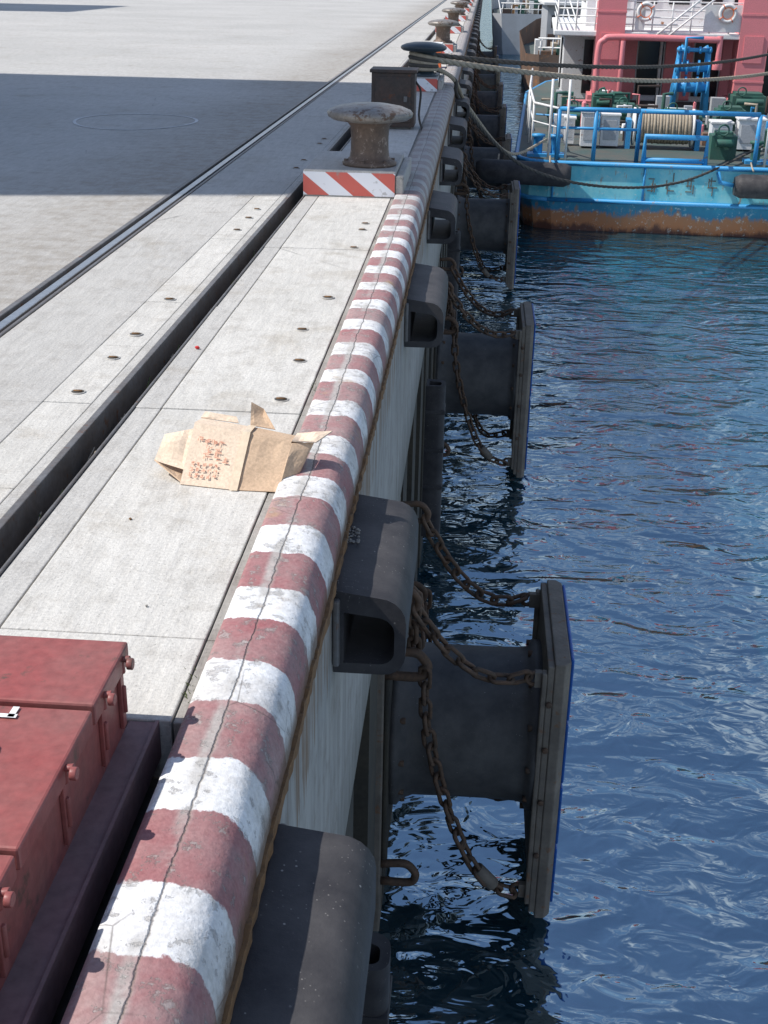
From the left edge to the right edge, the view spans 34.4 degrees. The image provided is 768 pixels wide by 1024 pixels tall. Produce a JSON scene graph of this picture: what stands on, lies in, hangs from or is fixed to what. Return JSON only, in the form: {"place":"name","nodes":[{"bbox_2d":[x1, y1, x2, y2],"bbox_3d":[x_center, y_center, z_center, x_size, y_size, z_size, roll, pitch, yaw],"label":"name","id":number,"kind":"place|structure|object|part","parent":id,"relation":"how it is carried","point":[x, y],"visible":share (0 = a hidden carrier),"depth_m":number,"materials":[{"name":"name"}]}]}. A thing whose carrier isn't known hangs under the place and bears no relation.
{"place":"outdoors","nodes":[
{"label":"outdoors","id":0,"kind":"place"},
{"bbox_2d":[0,0,443,310],"bbox_3d":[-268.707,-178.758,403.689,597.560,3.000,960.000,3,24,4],"label":"quay apron","id":1,"kind":"object","parent":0,"point":[229,75],"depth_m":17.59,"materials":[{"name":"concrete"}]},
{"bbox_2d":[73,114,197,129],"bbox_3d":[-2.843,-4.450,14.133,1.401,0.001,1.600,3,24,4],"label":"chalk circle marking","id":2,"kind":"object","parent":1,"relation":"on","point":[195,121],"visible":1,"depth_m":13.94,"materials":[{"name":"paint"}]},
{"bbox_2d":[0,0,455,518],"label":"quay strip slab","id":3,"kind":"structure","parent":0,"point":[56,349],"depth_m":6.77,"materials":[{"name":"concrete"}]},
{"bbox_2d":[70,389,85,394],"bbox_3d":[-1.280,-0.506,5.191,0.066,0.012,0.066,3,24,4],"label":"lifting eye","id":4,"kind":"object","parent":3,"relation":"on","point":[78,391],"visible":1,"depth_m":5.19,"materials":[{"name":"brown metal"}]},
{"bbox_2d":[106,355,119,359],"bbox_3d":[-1.232,-0.705,5.648,0.063,0.012,0.063,3,24,4],"label":"lifting eye","id":5,"kind":"object","parent":3,"relation":"on","point":[113,357],"visible":1,"depth_m":5.64,"materials":[{"name":"brown metal"}]},
{"bbox_2d":[129,332,142,336],"bbox_3d":[-1.202,-0.864,6.013,0.070,0.012,0.070,3,24,4],"label":"lifting eye","id":6,"kind":"object","parent":3,"relation":"on","point":[135,334],"visible":1,"depth_m":6.01,"materials":[{"name":"brown metal"}]},
{"bbox_2d":[163,297,175,300],"bbox_3d":[-1.149,-1.143,6.653,0.072,0.012,0.072,3,24,4],"label":"lifting eye","id":7,"kind":"object","parent":3,"relation":"on","point":[169,299],"visible":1,"depth_m":6.64,"materials":[{"name":"brown metal"}]},
{"bbox_2d":[0,0,446,337],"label":"crane rail","id":8,"kind":"object","parent":3,"relation":"on","point":[22,308],"visible":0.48,"depth_m":8.64,"materials":[{"name":"metal"}]},
{"bbox_2d":[153,21,477,835],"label":"quay wall","id":9,"kind":"structure","parent":0,"point":[319,793],"depth_m":4.81,"materials":[{"name":"grey concrete"}]},
{"bbox_2d":[345,28,479,906],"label":"quay pile wall","id":10,"kind":"structure","parent":0,"point":[361,823],"depth_m":6.49,"materials":[{"name":"grey concrete"}]},
{"bbox_2d":[0,635,160,1023],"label":"red steel chest","id":11,"kind":"object","parent":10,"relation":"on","point":[79,761],"visible":1,"depth_m":2.50,"materials":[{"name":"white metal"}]},
{"bbox_2d":[0,6,454,576],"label":"cable trench","id":12,"kind":"object","parent":10,"relation":"attached to","point":[64,470],"visible":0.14,"depth_m":5.19,"materials":[{"name":"metal"}]},
{"bbox_2d":[36,217,282,523],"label":"trench twigs","id":13,"kind":"object","parent":12,"relation":"on","point":[38,520],"visible":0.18,"depth_m":5.11,"materials":[{"name":"wood"}]},
{"bbox_2d":[0,7,470,1023],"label":"quay edge slab","id":14,"kind":"structure","parent":10,"relation":"on","point":[92,561],"depth_m":4.14,"materials":[{"name":"grey concrete"}]},
{"bbox_2d":[154,402,331,491],"bbox_3d":[-0.498,-0.234,4.335,0.604,0.231,0.290,4,24,7],"label":"cardboard box","id":15,"kind":"object","parent":14,"relation":"on","point":[205,451],"visible":1,"depth_m":4.31,"materials":[{"name":"beige cardboard"}]},
{"bbox_2d":[182,238,375,702],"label":"joint weeds","id":16,"kind":"object","parent":14,"relation":"on","point":[196,655],"visible":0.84,"depth_m":3.11,"materials":[{"name":"plant"}]},
{"bbox_2d":[273,396,288,401],"bbox_3d":[-0.427,-0.470,5.148,0.067,0.012,0.067,3,24,4],"label":"lifting eye","id":17,"kind":"object","parent":14,"relation":"in","point":[281,399],"visible":1,"depth_m":5.14,"materials":[{"name":"brown metal"}]},
{"bbox_2d":[292,358,306,362],"bbox_3d":[-0.385,-0.693,5.660,0.069,0.012,0.069,3,24,4],"label":"lifting eye","id":18,"kind":"object","parent":14,"relation":"in","point":[299,360],"visible":1,"depth_m":5.66,"materials":[{"name":"brown metal"}]},
{"bbox_2d":[296,327,308,330],"bbox_3d":[-0.405,-0.907,6.148,0.065,0.012,0.065,3,24,4],"label":"lifting eye","id":19,"kind":"object","parent":14,"relation":"in","point":[302,329],"visible":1,"depth_m":6.14,"materials":[{"name":"brown metal"}]},
{"bbox_2d":[322,295,334,298],"bbox_3d":[-0.304,-1.172,6.757,0.071,0.012,0.071,3,24,4],"label":"lifting eye","id":20,"kind":"object","parent":14,"relation":"in","point":[328,297],"visible":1,"depth_m":6.75,"materials":[{"name":"brown metal"}]},
{"bbox_2d":[303,102,412,200],"bbox_3d":[-0.175,-2.980,10.130,0.832,0.725,1.133,3,24,4],"label":"mooring bollard","id":21,"kind":"object","parent":14,"relation":"on","point":[368,165],"visible":0.99,"depth_m":9.73,"materials":[{"name":"metal"}]},
{"bbox_2d":[60,0,478,1023],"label":"quay coping kerb","id":22,"kind":"structure","parent":10,"relation":"on","point":[166,944],"depth_m":2.93,"materials":[{"name":"paint"}]},
{"bbox_2d":[221,17,474,1023],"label":"rusty edge angle","id":23,"kind":"object","parent":22,"relation":"attached to","point":[245,949],"visible":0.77,"depth_m":3.30,"materials":[{"name":"metal"}]},
{"bbox_2d":[230,823,375,1023],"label":"rubber arch fender","id":24,"kind":"object","parent":10,"relation":"attached to","point":[307,960],"visible":0.98,"depth_m":2.58,"materials":[{"name":"rubber"}]},
{"bbox_2d":[332,494,417,674],"bbox_3d":[-0.017,0.234,4.371,0.235,0.300,0.870,3,24,4],"label":"rubber arch fender","id":25,"kind":"object","parent":10,"relation":"attached to","point":[371,609],"visible":0.93,"depth_m":4.14,"materials":[{"name":"rubber"}]},
{"bbox_2d":[347,526,360,542],"bbox_3d":[-0.106,0.079,4.342,0.055,0.014,0.139,3,24,4],"label":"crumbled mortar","id":26,"kind":"object","parent":25,"relation":"on","point":[350,540],"visible":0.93,"depth_m":4.33,"materials":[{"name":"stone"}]},
{"bbox_2d":[362,932,391,1023],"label":"vertical rubber fender","id":27,"kind":"object","parent":10,"relation":"attached to","point":[376,1009],"visible":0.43,"depth_m":5.13,"materials":[{"name":"black rubber"}]},
{"bbox_2d":[370,66,422,130],"bbox_3d":[0.159,-4.591,13.815,0.632,0.638,0.741,3,24,4],"label":"utility box","id":28,"kind":"object","parent":10,"relation":"on","point":[395,85],"visible":0.81,"depth_m":13.71,"materials":[{"name":"metal"}]},
{"bbox_2d":[401,42,446,92],"bbox_3d":[0.522,-6.669,18.584,0.832,0.725,1.133,3,24,4],"label":"mooring bollard","id":29,"kind":"object","parent":10,"relation":"on","point":[432,81],"visible":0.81,"depth_m":18.14,"materials":[{"name":"metal"}]},
{"bbox_2d":[408,51,438,71],"bbox_3d":[0.583,-6.678,18.374,0.461,0.287,0.464,3,24,4],"label":"rope coil on bollard","id":30,"kind":"object","parent":29,"relation":"attached to","point":[425,62],"visible":0.9,"depth_m":18.21,"materials":[{"name":"grey fabric"}]},
{"bbox_2d":[437,67,547,155],"bbox_3d":[2.414,-7.719,23.910,0.338,2.410,11.576,8,24,14],"label":"mooring rope","id":31,"kind":"object","parent":29,"relation":"attached to","point":[450,76],"visible":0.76,"depth_m":20.67,"materials":[{"name":"grey fabric"}]},
{"bbox_2d":[434,53,767,68],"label":"mooring rope","id":32,"kind":"object","parent":29,"relation":"attached to","point":[504,61],"visible":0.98,"depth_m":23.65,"materials":[{"name":"fabric"}]},
{"bbox_2d":[438,57,767,82],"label":"mooring rope","id":33,"kind":"object","parent":29,"relation":"attached to","point":[450,62],"visible":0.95,"depth_m":23.08,"materials":[{"name":"grey fabric"}]},
{"bbox_2d":[404,263,447,347],"bbox_3d":[0.281,-1.341,7.981,0.235,0.300,1.070,3,24,4],"label":"rubber arch fender","id":34,"kind":"object","parent":10,"relation":"attached to","point":[425,308],"visible":0.94,"depth_m":7.70,"materials":[{"name":"rubber"}]},
{"bbox_2d":[417,348,445,567],"bbox_3d":[0.403,0.249,12.910,0.365,4.500,0.500,3,24,4],"label":"vertical rubber fender","id":35,"kind":"object","parent":10,"relation":"attached to","point":[433,419],"visible":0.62,"depth_m":12.38,"materials":[{"name":"black rubber"}]},
{"bbox_2d":[421,19,458,53],"bbox_3d":[1.214,-10.338,26.992,0.832,0.725,1.133,3,24,4],"label":"mooring bollard","id":36,"kind":"object","parent":10,"relation":"on","point":[443,27],"visible":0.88,"depth_m":26.61,"materials":[{"name":"metal"}]},
{"bbox_2d":[427,190,457,243],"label":"rubber arch fender","id":37,"kind":"object","parent":10,"relation":"attached to","point":[443,205],"visible":0.93,"depth_m":10.54,"materials":[{"name":"rubber"}]},
{"bbox_2d":[435,8,465,33],"bbox_3d":[1.907,-14.007,35.400,0.832,0.725,1.133,3,24,4],"label":"mooring bollard","id":38,"kind":"object","parent":10,"relation":"on","point":[453,13],"visible":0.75,"depth_m":34.97,"materials":[{"name":"metal"}]},
{"bbox_2d":[439,146,462,185],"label":"rubber arch fender","id":39,"kind":"object","parent":10,"relation":"attached to","point":[453,156],"visible":0.95,"depth_m":13.31,"materials":[{"name":"rubber"}]},
{"bbox_2d":[444,230,460,329],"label":"vertical rubber fender","id":40,"kind":"object","parent":10,"relation":"attached to","point":[453,249],"visible":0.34,"depth_m":19.39,"materials":[{"name":"black rubber"}]},
{"bbox_2d":[448,116,466,147],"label":"rubber arch fender","id":41,"kind":"object","parent":10,"relation":"attached to","point":[457,123],"visible":0.91,"depth_m":16.14,"materials":[{"name":"rubber"}]},
{"bbox_2d":[445,0,469,21],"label":"mooring bollard","id":42,"kind":"object","parent":10,"relation":"on","point":[460,4],"visible":0.67,"depth_m":43.37,"materials":[{"name":"metal"}]},
{"bbox_2d":[452,0,470,12],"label":"mooring bollard","id":43,"kind":"object","parent":10,"relation":"on","point":[467,8],"visible":0.38,"depth_m":51.80,"materials":[{"name":"metal"}]},
{"bbox_2d":[454,95,469,119],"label":"rubber arch fender","id":44,"kind":"object","parent":10,"relation":"attached to","point":[464,102],"visible":0.68,"depth_m":18.99,"materials":[{"name":"rubber"}]},
{"bbox_2d":[457,135,466,197],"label":"vertical rubber fender","id":45,"kind":"object","parent":10,"relation":"attached to","point":[459,187],"visible":0.04,"depth_m":26.50,"materials":[{"name":"black rubber"}]},
{"bbox_2d":[458,79,471,98],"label":"rubber arch fender","id":46,"kind":"object","parent":10,"relation":"attached to","point":[465,84],"visible":0.49,"depth_m":21.86,"materials":[{"name":"rubber"}]},
{"bbox_2d":[461,67,473,83],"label":"rubber arch fender","id":47,"kind":"object","parent":10,"relation":"attached to","point":[468,71],"visible":0.56,"depth_m":24.70,"materials":[{"name":"rubber"}]},
{"bbox_2d":[466,49,475,56],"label":"rubber arch fender","id":48,"kind":"object","parent":10,"relation":"attached to","point":[471,52],"visible":0.37,"depth_m":30.44,"materials":[{"name":"rubber"}]},
{"bbox_2d":[468,42,476,55],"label":"rubber arch fender","id":49,"kind":"object","parent":10,"relation":"attached to","point":[472,45],"visible":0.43,"depth_m":33.33,"materials":[{"name":"rubber"}]},
{"bbox_2d":[469,37,477,48],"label":"rubber arch fender","id":50,"kind":"object","parent":10,"relation":"attached to","point":[473,39],"visible":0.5,"depth_m":36.21,"materials":[{"name":"rubber"}]},
{"bbox_2d":[373,497,574,930],"bbox_3d":[0.486,2.226,8.426,1.270,4.480,1.325,3,24,4],"label":"cell fender","id":51,"kind":"object","parent":10,"relation":"attached to","point":[478,721],"visible":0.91,"depth_m":7.59,"materials":[{"name":"rubber"}]},
{"bbox_2d":[471,32,477,43],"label":"rubber arch fender","id":52,"kind":"object","parent":10,"relation":"attached to","point":[474,34],"visible":0.54,"depth_m":39.09,"materials":[{"name":"rubber"}]},
{"bbox_2d":[472,28,478,37],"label":"rubber arch fender","id":53,"kind":"object","parent":10,"relation":"attached to","point":[475,30],"visible":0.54,"depth_m":41.97,"materials":[{"name":"rubber"}]},
{"bbox_2d":[432,257,535,477],"bbox_3d":[1.080,-0.783,15.323,1.320,4.480,1.325,3,24,4],"label":"cell fender","id":54,"kind":"object","parent":10,"relation":"attached to","point":[485,372],"visible":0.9,"depth_m":14.50,"materials":[{"name":"rubber"}]},
{"bbox_2d":[461,110,511,198],"bbox_3d":[2.393,-7.601,30.948,1.370,4.480,1.327,3,24,4],"label":"cell fender","id":55,"kind":"object","parent":10,"relation":"attached to","point":[474,154],"visible":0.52,"depth_m":30.12,"materials":[{"name":"rubber"}]},
{"bbox_2d":[466,86,506,146],"bbox_3d":[2.957,-10.592,37.803,1.370,4.480,1.327,3,24,4],"label":"cell fender","id":56,"kind":"object","parent":10,"relation":"attached to","point":[495,126],"visible":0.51,"depth_m":36.94,"materials":[{"name":"rubber"}]},
{"bbox_2d":[470,68,503,114],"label":"cell fender","id":57,"kind":"object","parent":10,"relation":"attached to","point":[492,99],"visible":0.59,"depth_m":44.25,"materials":[{"name":"rubber"}]},
{"bbox_2d":[473,53,500,90],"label":"cell fender","id":58,"kind":"object","parent":10,"relation":"attached to","point":[491,79],"visible":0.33,"depth_m":51.57,"materials":[{"name":"rubber"}]},
{"bbox_2d":[454,152,520,288],"bbox_3d":[1.838,-4.610,24.094,1.390,4.480,1.327,3,24,4],"label":"cell fender","id":59,"kind":"object","parent":10,"relation":"attached to","point":[487,224],"visible":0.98,"depth_m":23.28,"materials":[{"name":"rubber"}]},
{"bbox_2d":[477,36,497,56],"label":"cell fender","id":60,"kind":"object","parent":10,"relation":"attached to","point":[494,52],"visible":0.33,"depth_m":66.14,"materials":[{"name":"rubber"}]},
{"bbox_2d":[477,44,498,73],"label":"cell fender","id":61,"kind":"object","parent":10,"relation":"attached to","point":[481,71],"visible":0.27,"depth_m":58.88,"materials":[{"name":"rubber"}]},
{"bbox_2d":[373,0,767,1023],"bbox_3d":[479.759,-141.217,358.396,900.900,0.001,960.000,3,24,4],"label":"harbour water","id":62,"kind":"structure","parent":0,"point":[629,510],"depth_m":11.70,"materials":[{"name":"blue liquid"}]},
{"bbox_2d":[491,0,541,54],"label":"cargo boat","id":63,"kind":"object","parent":62,"relation":"on","point":[511,19],"visible":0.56,"depth_m":91.23,"materials":[{"name":"grey paint"}]},
{"bbox_2d":[519,0,581,90],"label":"fishing boat","id":64,"kind":"object","parent":62,"relation":"on","point":[539,41],"visible":0.23,"depth_m":63.63,"materials":[{"name":"grey paint"}]},
{"bbox_2d":[475,0,767,237],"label":"work ship","id":65,"kind":"object","parent":62,"relation":"on","point":[619,133],"visible":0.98,"depth_m":31.01,"materials":[{"name":"paint"}]},
{"bbox_2d":[435,71,762,188],"bbox_3d":[4.329,-7.418,24.106,1.122,3.050,13.424,18,29,34],"label":"mooring rope","id":66,"kind":"object","parent":65,"relation":"attached to","point":[488,136],"visible":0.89,"depth_m":24.15,"materials":[{"name":"grey fabric"}]},
{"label":"windows and doors","id":67,"kind":"part","parent":65,"relation":"part of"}
]}

